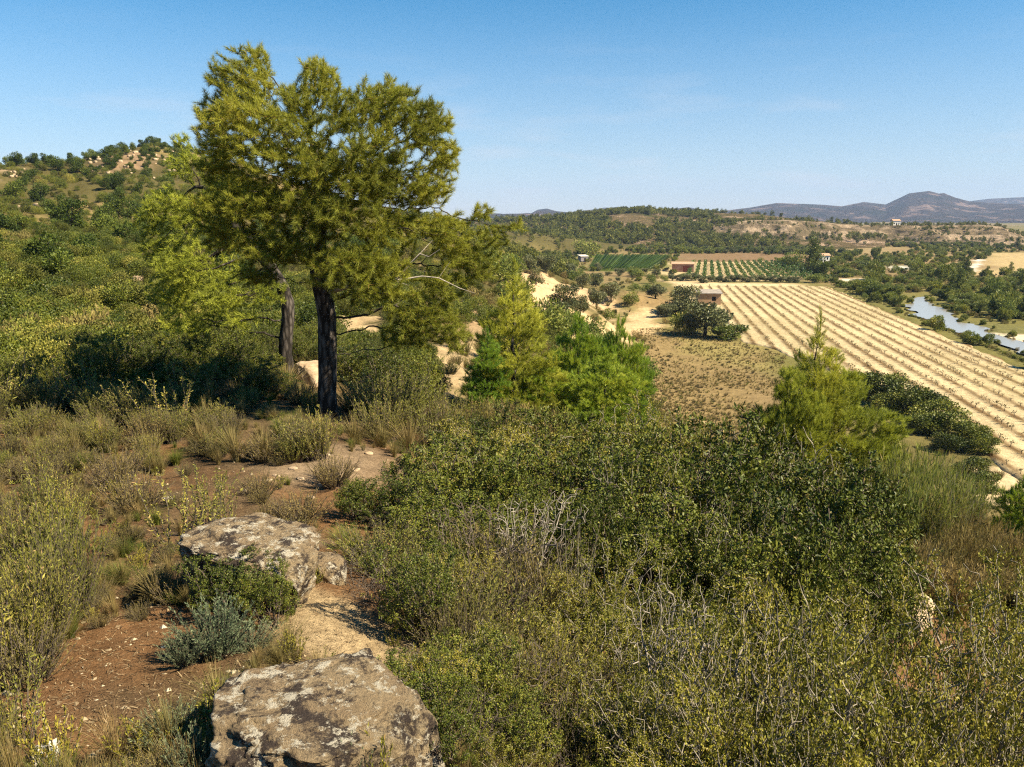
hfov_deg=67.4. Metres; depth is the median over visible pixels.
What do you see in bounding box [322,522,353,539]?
grass tussock
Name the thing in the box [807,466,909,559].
evergreen shrub
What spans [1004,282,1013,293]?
riverside tree
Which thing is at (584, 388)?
pine tree
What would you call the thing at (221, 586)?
evergreen shrub
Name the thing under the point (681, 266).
farm hut
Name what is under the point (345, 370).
evergreen shrub
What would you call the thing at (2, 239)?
pine tree
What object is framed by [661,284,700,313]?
olive tree
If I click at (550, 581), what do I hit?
evergreen shrub
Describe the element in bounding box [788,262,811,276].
vine row
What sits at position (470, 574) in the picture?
rosemary bush
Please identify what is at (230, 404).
grass tussock
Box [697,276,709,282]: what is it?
olive tree
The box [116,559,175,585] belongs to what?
grass tussock
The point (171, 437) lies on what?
heath bush
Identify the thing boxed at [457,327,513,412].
pine tree
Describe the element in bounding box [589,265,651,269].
vine row
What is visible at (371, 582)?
leafless shrub
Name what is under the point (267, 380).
evergreen shrub
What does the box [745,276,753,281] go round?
olive tree
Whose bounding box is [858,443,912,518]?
reed clump
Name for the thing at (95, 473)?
heath bush
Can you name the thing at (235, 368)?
evergreen shrub
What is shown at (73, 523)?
heath bush
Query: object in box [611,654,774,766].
evergreen shrub
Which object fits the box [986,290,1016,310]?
riverside bush
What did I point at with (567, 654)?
rosemary bush
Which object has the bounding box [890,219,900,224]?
farm house
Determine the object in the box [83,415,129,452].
heath bush
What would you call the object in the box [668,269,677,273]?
bush
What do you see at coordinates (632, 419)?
evergreen shrub
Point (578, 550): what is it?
dry stalks
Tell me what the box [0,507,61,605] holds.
leafy sprig
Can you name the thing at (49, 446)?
rosemary bush
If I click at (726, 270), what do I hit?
vine row
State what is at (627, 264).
vine row
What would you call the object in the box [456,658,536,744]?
heath bush
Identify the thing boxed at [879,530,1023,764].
evergreen shrub
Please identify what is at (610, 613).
evergreen shrub
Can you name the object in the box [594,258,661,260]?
vine row
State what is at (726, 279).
olive tree
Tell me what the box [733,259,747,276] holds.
vine row
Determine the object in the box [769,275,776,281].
olive tree
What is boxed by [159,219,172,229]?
pine tree
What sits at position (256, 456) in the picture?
heath bush
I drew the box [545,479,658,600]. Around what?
evergreen shrub
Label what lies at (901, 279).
riverside bush
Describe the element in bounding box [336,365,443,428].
rosemary bush
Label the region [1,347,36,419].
rosemary bush
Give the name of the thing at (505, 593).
leafless shrub
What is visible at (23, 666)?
heath bush
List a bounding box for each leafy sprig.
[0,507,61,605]
[0,544,35,590]
[0,561,45,673]
[0,647,45,749]
[0,670,39,764]
[4,701,83,766]
[8,465,92,572]
[17,431,58,488]
[23,456,84,511]
[30,498,83,531]
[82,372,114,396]
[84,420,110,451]
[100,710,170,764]
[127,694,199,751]
[132,471,242,550]
[156,458,242,526]
[158,677,218,741]
[160,720,212,766]
[196,471,237,519]
[341,729,373,766]
[352,722,405,766]
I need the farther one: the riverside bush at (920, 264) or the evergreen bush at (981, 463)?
the riverside bush at (920, 264)
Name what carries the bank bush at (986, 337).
on the ground at (638, 317)
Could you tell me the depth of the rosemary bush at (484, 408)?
12.98 m
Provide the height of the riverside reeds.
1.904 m
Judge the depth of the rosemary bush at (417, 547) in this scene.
5.38 m
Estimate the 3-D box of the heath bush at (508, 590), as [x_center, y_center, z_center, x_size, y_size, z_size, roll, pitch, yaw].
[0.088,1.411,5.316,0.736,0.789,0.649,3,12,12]
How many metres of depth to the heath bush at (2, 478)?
8.22 m
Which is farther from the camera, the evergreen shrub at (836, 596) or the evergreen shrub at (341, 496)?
the evergreen shrub at (341, 496)
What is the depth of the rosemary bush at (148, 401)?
11.84 m
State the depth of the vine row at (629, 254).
383.31 m
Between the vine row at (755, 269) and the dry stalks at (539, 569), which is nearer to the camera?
the dry stalks at (539, 569)
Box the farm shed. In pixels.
[578,254,587,261]
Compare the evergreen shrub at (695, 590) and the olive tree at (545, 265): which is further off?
the olive tree at (545, 265)
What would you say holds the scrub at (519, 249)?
on the ground at (638, 317)
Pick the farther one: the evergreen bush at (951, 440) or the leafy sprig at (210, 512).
the evergreen bush at (951, 440)
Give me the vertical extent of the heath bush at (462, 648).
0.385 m
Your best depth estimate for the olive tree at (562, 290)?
102.10 m
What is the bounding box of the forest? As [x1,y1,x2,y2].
[459,204,887,247]
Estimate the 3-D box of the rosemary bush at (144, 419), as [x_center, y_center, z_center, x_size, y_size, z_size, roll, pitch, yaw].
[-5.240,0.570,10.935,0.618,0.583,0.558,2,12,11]
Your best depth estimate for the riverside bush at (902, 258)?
350.02 m
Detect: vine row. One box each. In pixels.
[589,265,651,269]
[590,264,652,268]
[591,262,654,264]
[591,262,654,265]
[591,265,652,269]
[592,260,659,264]
[592,263,652,267]
[593,259,659,262]
[593,261,657,264]
[594,257,663,260]
[594,257,665,260]
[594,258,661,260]
[595,255,668,257]
[595,260,659,263]
[596,254,667,257]
[596,254,668,257]
[596,257,664,259]
[597,255,666,257]
[686,259,695,280]
[694,259,700,279]
[701,259,707,278]
[709,259,714,275]
[716,260,723,276]
[722,260,730,275]
[728,259,739,275]
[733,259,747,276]
[740,260,753,275]
[746,260,763,275]
[752,260,772,276]
[758,259,779,276]
[764,260,789,276]
[770,260,797,276]
[777,259,806,279]
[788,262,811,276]
[792,263,823,278]
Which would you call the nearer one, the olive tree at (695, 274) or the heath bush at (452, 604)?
the heath bush at (452, 604)
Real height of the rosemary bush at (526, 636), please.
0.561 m
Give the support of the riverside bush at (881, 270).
on the ground at (638, 317)
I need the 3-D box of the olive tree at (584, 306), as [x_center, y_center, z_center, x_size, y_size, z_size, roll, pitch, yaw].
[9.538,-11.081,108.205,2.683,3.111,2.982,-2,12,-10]
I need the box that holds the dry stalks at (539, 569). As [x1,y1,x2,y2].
[522,541,562,615]
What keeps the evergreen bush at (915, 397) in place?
on the ground at (638, 317)
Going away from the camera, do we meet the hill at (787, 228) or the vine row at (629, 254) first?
the vine row at (629, 254)
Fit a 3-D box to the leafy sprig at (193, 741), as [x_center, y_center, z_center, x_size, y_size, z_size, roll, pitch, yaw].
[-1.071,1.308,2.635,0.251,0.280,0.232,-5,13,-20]
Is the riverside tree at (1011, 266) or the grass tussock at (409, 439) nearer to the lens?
the grass tussock at (409, 439)
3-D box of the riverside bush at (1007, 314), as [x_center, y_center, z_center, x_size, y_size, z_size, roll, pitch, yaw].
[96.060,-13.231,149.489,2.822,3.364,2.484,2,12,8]
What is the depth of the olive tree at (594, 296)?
136.21 m
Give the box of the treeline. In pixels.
[619,240,985,254]
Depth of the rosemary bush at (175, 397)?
11.41 m
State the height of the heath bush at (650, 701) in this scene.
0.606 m
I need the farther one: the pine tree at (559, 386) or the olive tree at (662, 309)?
the olive tree at (662, 309)
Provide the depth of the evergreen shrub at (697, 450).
11.12 m
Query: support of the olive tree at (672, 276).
on the ground at (638, 317)
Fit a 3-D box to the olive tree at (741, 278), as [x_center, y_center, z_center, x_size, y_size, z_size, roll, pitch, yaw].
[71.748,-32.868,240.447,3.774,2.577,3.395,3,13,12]
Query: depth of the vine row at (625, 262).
322.88 m
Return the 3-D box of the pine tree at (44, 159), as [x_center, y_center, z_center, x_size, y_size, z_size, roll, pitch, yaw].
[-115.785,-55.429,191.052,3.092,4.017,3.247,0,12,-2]
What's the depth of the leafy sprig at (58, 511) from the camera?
6.33 m
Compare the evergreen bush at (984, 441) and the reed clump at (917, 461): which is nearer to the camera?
the reed clump at (917, 461)
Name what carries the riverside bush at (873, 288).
on the ground at (638, 317)
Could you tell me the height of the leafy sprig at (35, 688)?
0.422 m
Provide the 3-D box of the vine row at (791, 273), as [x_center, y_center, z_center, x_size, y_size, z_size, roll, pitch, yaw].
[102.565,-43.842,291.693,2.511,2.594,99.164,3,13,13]
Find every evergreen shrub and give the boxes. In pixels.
[150,359,198,387]
[151,351,251,390]
[170,542,275,616]
[180,355,284,401]
[226,369,301,398]
[228,553,303,630]
[233,351,287,374]
[333,455,438,528]
[333,476,374,520]
[337,344,430,396]
[337,347,380,387]
[365,423,522,529]
[383,465,507,551]
[386,345,445,403]
[409,443,484,487]
[425,411,509,462]
[427,415,534,496]
[429,441,562,538]
[429,495,548,568]
[474,425,576,513]
[486,397,596,497]
[491,476,594,580]
[493,558,586,628]
[500,428,663,552]
[511,603,645,696]
[521,421,641,515]
[532,521,698,674]
[543,445,721,610]
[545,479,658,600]
[551,398,671,494]
[552,411,686,526]
[553,652,674,742]
[568,675,734,766]
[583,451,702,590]
[589,401,806,553]
[609,506,773,645]
[610,564,740,700]
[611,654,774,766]
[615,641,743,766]
[617,387,721,509]
[643,471,840,621]
[648,666,864,766]
[650,587,915,766]
[669,430,904,584]
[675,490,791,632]
[678,416,756,497]
[701,518,867,681]
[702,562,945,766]
[712,569,902,725]
[727,483,932,656]
[743,630,983,766]
[748,429,845,528]
[754,470,926,652]
[788,584,1023,766]
[796,537,919,683]
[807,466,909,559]
[829,730,1020,766]
[845,545,935,680]
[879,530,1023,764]
[903,621,1023,766]
[933,544,1023,766]
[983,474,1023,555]
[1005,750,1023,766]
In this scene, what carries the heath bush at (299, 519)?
on the ground at (638, 317)
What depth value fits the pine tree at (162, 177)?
170.71 m
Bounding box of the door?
[683,266,689,271]
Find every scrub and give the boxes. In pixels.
[0,142,556,391]
[0,271,456,407]
[403,209,571,278]
[463,239,696,414]
[542,241,1023,365]
[714,216,1023,245]
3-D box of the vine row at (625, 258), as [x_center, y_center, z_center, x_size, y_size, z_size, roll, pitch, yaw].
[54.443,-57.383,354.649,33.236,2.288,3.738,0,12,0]
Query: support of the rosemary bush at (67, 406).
on the ground at (638, 317)
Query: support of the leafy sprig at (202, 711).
on the ground at (638, 317)
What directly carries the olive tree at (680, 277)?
on the ground at (638, 317)
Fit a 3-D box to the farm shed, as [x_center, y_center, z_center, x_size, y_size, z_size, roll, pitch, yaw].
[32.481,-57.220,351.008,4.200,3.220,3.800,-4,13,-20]
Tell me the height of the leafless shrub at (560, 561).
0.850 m
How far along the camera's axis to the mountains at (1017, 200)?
5683.62 m
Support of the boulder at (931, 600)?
on the ground at (638, 317)
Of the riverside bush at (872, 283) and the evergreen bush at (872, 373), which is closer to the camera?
the evergreen bush at (872, 373)
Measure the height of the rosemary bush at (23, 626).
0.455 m
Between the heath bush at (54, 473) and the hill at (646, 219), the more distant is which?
the hill at (646, 219)
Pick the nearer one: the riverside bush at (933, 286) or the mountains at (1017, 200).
the riverside bush at (933, 286)
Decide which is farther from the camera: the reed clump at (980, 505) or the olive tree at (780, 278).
the olive tree at (780, 278)
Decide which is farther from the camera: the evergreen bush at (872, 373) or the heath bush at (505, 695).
the evergreen bush at (872, 373)
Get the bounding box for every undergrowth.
[357,406,1023,766]
[459,298,1023,636]
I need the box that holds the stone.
[32,738,59,766]
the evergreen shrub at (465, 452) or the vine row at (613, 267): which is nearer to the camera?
the evergreen shrub at (465, 452)
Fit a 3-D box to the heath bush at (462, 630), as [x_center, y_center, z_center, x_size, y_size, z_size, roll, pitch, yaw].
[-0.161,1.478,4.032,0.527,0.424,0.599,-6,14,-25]
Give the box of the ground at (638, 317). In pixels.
[0,145,1023,766]
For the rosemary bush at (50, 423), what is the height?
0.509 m
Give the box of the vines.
[691,284,956,345]
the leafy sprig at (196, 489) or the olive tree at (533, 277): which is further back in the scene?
the olive tree at (533, 277)
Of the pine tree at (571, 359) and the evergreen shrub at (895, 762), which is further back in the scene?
the pine tree at (571, 359)
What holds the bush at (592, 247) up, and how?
on the ground at (638, 317)
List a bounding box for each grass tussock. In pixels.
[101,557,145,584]
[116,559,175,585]
[207,396,234,411]
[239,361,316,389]
[252,405,288,419]
[284,414,346,430]
[288,411,312,424]
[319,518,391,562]
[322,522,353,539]
[327,412,383,443]
[347,417,397,447]
[381,412,436,454]
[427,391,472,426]
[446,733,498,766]
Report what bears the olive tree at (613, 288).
on the ground at (638, 317)
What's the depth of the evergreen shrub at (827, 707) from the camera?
3.38 m
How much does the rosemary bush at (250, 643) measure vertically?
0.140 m
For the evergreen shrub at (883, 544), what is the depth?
6.82 m
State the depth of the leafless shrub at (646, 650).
4.09 m
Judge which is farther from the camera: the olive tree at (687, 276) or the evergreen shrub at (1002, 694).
the olive tree at (687, 276)
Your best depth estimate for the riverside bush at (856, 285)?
213.85 m
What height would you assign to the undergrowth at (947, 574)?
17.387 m
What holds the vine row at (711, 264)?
on the ground at (638, 317)
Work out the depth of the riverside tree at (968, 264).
263.39 m
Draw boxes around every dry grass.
[0,357,342,473]
[0,391,506,766]
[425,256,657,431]
[636,327,786,445]
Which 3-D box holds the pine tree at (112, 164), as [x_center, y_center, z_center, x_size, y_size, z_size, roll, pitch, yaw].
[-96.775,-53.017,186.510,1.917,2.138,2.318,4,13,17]
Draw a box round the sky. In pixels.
[0,0,1023,218]
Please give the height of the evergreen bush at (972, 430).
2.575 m
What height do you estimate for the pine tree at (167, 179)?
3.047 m
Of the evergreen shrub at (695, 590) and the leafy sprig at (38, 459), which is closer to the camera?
the evergreen shrub at (695, 590)
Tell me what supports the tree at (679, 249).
on the ground at (638, 317)
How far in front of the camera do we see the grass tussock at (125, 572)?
5.19 m
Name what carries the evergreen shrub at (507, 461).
on the ground at (638, 317)
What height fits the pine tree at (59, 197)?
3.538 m
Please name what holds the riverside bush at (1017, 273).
on the ground at (638, 317)
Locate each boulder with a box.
[178,512,320,614]
[205,648,444,766]
[293,360,317,386]
[315,551,346,585]
[908,593,934,635]
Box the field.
[687,286,1023,481]
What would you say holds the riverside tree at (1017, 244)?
on the ground at (638, 317)
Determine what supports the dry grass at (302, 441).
on the ground at (638, 317)
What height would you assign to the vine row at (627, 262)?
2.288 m
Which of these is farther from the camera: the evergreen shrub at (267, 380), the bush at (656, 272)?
the bush at (656, 272)
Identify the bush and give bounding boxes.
[0,372,80,411]
[0,389,11,421]
[0,457,37,482]
[0,468,65,520]
[0,469,13,489]
[0,488,27,517]
[0,491,25,519]
[0,497,61,563]
[0,498,31,531]
[0,501,107,566]
[0,534,84,653]
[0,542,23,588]
[0,543,69,587]
[0,557,88,653]
[0,563,55,641]
[0,588,48,664]
[0,608,80,691]
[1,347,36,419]
[1,447,66,483]
[13,482,92,529]
[13,508,113,621]
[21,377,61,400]
[23,407,69,437]
[23,460,72,489]
[25,432,76,463]
[31,435,84,464]
[41,356,96,416]
[41,443,89,474]
[43,476,102,514]
[62,384,144,422]
[63,446,104,470]
[65,388,78,408]
[76,443,150,492]
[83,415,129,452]
[86,417,120,436]
[88,464,175,514]
[93,376,180,429]
[118,372,194,421]
[120,406,165,437]
[136,358,218,405]
[142,402,191,443]
[143,412,182,442]
[152,625,216,669]
[157,383,186,403]
[166,589,256,661]
[171,383,203,411]
[179,437,219,456]
[220,616,283,653]
[231,434,293,463]
[235,468,285,497]
[263,487,338,524]
[280,513,326,532]
[305,450,359,489]
[321,512,440,577]
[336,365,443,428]
[337,378,398,415]
[337,391,367,411]
[338,393,414,443]
[357,546,527,632]
[360,531,470,595]
[369,374,465,432]
[404,392,474,452]
[404,581,501,653]
[410,579,484,630]
[413,524,566,604]
[429,518,508,580]
[429,572,563,656]
[435,639,510,702]
[436,392,498,449]
[439,617,539,680]
[454,624,569,706]
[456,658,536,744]
[474,533,574,627]
[477,666,612,766]
[483,609,618,701]
[510,665,582,730]
[539,639,625,735]
[572,239,602,255]
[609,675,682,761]
[650,269,660,275]
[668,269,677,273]
[679,301,733,335]
[708,322,749,340]
[779,251,807,265]
[804,273,827,281]
[809,261,829,275]
[840,281,853,287]
[840,370,882,399]
[841,263,849,268]
[843,251,853,260]
[852,279,861,289]
[856,372,909,400]
[861,275,878,292]
[863,391,907,415]
[865,284,882,294]
[866,259,886,277]
[866,269,879,278]
[870,246,881,256]
[880,374,932,407]
[885,293,898,301]
[891,265,899,271]
[892,389,951,414]
[897,276,906,282]
[899,255,908,261]
[902,396,960,430]
[902,410,946,434]
[907,284,921,291]
[909,257,926,271]
[913,285,922,291]
[928,280,943,290]
[929,263,938,266]
[929,407,977,433]
[929,431,968,451]
[934,261,953,281]
[949,299,963,305]
[949,417,999,446]
[951,456,994,479]
[956,292,963,298]
[957,245,967,250]
[961,435,1003,454]
[967,250,975,257]
[968,470,1001,494]
[980,276,1005,296]
[982,332,995,344]
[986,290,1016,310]
[995,296,1019,318]
[997,307,1013,321]
[999,266,1011,274]
[1007,276,1020,283]
[1012,271,1023,278]
[1014,312,1023,318]
[1015,295,1023,305]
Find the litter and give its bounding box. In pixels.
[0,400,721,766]
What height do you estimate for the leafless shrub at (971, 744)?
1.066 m
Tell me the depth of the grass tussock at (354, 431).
11.19 m
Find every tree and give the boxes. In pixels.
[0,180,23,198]
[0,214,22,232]
[0,233,9,249]
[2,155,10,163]
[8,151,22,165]
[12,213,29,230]
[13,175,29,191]
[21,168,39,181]
[22,230,75,262]
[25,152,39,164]
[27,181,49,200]
[31,221,50,234]
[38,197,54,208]
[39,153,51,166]
[41,247,78,276]
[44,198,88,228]
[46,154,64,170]
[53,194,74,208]
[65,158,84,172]
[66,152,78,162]
[68,232,97,256]
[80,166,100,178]
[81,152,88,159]
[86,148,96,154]
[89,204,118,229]
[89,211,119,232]
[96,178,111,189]
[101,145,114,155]
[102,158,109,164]
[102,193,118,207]
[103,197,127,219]
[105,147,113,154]
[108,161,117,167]
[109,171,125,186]
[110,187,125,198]
[110,219,140,242]
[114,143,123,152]
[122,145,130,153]
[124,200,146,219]
[129,130,294,373]
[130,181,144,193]
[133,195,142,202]
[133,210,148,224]
[134,221,149,232]
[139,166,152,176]
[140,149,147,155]
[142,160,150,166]
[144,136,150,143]
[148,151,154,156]
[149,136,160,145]
[149,221,166,237]
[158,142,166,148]
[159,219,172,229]
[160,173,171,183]
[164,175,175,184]
[185,40,527,420]
[209,245,257,292]
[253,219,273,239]
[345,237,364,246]
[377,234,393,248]
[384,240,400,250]
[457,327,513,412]
[463,254,570,412]
[508,357,580,419]
[521,254,536,269]
[527,267,544,284]
[536,254,555,273]
[542,301,570,312]
[544,308,612,410]
[549,282,579,309]
[558,349,666,439]
[565,263,576,274]
[574,273,590,288]
[575,294,589,314]
[587,288,607,306]
[589,272,603,285]
[594,262,602,270]
[597,313,660,431]
[602,281,620,301]
[614,268,624,275]
[645,284,667,298]
[655,304,678,316]
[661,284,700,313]
[668,274,676,280]
[672,245,687,252]
[675,274,685,280]
[683,274,693,280]
[691,273,700,280]
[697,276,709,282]
[707,275,716,281]
[715,275,723,281]
[722,276,731,281]
[728,275,739,281]
[737,274,746,281]
[743,365,833,488]
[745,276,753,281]
[752,274,763,281]
[762,275,770,280]
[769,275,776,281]
[770,302,861,481]
[772,364,914,491]
[775,276,784,281]
[784,276,792,282]
[792,276,800,282]
[801,235,825,270]
[948,268,957,285]
[950,266,969,288]
[961,256,973,273]
[983,265,990,275]
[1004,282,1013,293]
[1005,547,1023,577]
[1009,261,1014,271]
[1013,236,1021,248]
[1016,269,1023,285]
[1017,297,1023,313]
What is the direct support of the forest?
on the hill at (646, 219)
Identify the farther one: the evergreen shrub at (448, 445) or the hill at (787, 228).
the hill at (787, 228)
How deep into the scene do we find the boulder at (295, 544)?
4.60 m
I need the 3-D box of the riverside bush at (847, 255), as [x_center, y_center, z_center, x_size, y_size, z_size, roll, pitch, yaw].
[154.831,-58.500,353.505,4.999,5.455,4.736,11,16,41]
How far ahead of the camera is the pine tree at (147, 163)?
189.83 m
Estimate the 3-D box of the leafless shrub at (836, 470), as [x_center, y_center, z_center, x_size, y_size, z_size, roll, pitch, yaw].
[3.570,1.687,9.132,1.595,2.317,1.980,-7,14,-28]
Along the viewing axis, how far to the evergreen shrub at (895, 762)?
2.84 m
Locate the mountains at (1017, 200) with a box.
[972,197,1023,203]
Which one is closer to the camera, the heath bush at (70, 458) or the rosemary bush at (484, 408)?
the heath bush at (70, 458)
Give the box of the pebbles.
[2,413,578,766]
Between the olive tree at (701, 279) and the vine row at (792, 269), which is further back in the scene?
the vine row at (792, 269)
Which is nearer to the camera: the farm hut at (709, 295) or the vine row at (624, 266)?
the farm hut at (709, 295)
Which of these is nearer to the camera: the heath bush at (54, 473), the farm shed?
the heath bush at (54, 473)
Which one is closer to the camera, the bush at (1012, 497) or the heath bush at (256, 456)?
the heath bush at (256, 456)
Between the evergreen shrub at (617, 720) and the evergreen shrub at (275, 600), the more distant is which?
the evergreen shrub at (275, 600)
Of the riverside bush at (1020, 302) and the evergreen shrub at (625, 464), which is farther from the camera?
the riverside bush at (1020, 302)
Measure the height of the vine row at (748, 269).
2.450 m
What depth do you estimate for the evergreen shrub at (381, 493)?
7.15 m
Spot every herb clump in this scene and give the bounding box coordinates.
[905,529,973,575]
[906,533,946,574]
[932,520,993,577]
[934,502,989,557]
[947,558,1007,594]
[960,526,1020,577]
[963,505,1009,550]
[991,519,1023,572]
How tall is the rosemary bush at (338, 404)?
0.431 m
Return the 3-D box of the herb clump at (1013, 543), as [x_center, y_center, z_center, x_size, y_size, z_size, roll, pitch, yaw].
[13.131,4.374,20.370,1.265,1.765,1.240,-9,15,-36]
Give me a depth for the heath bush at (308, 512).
6.96 m
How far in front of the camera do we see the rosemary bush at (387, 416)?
11.72 m
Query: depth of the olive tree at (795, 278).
236.85 m
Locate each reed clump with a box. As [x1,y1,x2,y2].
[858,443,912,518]
[875,481,929,541]
[888,463,937,511]
[894,439,953,487]
[902,459,945,510]
[906,471,968,548]
[925,450,975,520]
[930,464,986,538]
[954,472,1002,528]
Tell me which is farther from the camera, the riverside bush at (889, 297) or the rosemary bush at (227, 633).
the riverside bush at (889, 297)
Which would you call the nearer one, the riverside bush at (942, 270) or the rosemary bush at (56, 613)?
the rosemary bush at (56, 613)
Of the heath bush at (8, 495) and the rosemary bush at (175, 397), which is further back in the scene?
the rosemary bush at (175, 397)
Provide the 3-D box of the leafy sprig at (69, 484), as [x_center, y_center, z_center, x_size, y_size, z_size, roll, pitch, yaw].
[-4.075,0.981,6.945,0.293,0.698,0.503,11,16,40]
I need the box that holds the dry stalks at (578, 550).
[552,532,598,642]
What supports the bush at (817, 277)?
on the ground at (638, 317)
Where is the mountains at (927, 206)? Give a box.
[489,191,1023,222]
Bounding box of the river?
[905,297,1023,352]
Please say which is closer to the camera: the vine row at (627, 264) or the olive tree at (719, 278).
the olive tree at (719, 278)
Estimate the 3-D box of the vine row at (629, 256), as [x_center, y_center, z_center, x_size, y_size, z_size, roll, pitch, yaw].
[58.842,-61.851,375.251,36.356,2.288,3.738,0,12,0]
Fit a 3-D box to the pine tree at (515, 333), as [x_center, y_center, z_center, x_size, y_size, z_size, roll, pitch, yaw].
[0.115,-1.152,21.387,3.516,5.064,3.582,-6,14,-26]
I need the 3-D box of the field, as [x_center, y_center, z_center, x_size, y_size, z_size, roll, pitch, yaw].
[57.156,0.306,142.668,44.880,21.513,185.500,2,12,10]
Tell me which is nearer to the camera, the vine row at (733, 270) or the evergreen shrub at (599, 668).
the evergreen shrub at (599, 668)
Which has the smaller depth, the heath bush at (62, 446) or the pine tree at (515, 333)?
the heath bush at (62, 446)
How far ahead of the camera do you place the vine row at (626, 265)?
301.58 m
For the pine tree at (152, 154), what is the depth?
200.38 m
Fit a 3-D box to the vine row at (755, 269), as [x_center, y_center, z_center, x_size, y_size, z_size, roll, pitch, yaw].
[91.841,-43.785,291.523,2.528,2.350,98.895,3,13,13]
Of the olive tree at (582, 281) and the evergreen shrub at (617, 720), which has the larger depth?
the olive tree at (582, 281)
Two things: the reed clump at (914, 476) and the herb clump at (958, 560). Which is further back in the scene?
the reed clump at (914, 476)
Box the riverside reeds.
[896,294,1023,356]
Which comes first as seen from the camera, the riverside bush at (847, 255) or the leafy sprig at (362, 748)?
the leafy sprig at (362, 748)
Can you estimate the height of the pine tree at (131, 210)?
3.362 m
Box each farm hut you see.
[671,262,694,271]
[695,289,722,304]
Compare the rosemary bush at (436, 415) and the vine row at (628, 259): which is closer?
the rosemary bush at (436, 415)
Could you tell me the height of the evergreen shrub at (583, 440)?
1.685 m
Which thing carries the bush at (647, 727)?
on the ground at (638, 317)
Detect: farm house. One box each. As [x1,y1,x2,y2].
[819,253,830,262]
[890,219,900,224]
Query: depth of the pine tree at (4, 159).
201.37 m
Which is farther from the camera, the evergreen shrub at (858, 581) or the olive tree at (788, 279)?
the olive tree at (788, 279)
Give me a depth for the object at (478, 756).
2.98 m
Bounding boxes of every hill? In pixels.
[469,213,884,248]
[713,220,1023,245]
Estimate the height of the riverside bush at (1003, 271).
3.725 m
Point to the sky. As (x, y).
(557, 105)
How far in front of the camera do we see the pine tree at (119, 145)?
238.21 m
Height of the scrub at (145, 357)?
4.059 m
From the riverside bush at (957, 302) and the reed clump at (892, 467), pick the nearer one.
the reed clump at (892, 467)
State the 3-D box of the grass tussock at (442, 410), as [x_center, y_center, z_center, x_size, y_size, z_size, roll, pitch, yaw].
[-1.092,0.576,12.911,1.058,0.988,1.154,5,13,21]
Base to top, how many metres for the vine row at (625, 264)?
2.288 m
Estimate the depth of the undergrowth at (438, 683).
3.56 m
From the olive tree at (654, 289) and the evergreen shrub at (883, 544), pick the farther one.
the olive tree at (654, 289)
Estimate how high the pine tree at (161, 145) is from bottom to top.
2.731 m
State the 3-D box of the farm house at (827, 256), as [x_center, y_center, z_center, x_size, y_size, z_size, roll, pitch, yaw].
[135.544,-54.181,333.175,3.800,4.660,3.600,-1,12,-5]
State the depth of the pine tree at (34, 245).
49.65 m
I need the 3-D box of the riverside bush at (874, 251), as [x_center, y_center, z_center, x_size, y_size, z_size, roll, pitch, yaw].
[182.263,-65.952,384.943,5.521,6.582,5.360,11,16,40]
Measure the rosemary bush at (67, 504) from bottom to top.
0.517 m
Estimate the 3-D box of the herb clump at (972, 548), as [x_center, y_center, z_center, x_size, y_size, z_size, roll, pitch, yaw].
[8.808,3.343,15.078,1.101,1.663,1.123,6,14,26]
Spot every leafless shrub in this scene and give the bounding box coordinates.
[340,545,400,590]
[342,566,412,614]
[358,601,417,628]
[423,493,561,585]
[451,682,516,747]
[458,566,541,630]
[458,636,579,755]
[479,488,587,587]
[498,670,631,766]
[506,533,594,620]
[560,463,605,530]
[601,570,724,724]
[651,579,808,766]
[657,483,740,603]
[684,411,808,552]
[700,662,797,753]
[715,659,871,766]
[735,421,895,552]
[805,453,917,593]
[810,658,985,766]
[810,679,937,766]
[864,623,1023,766]
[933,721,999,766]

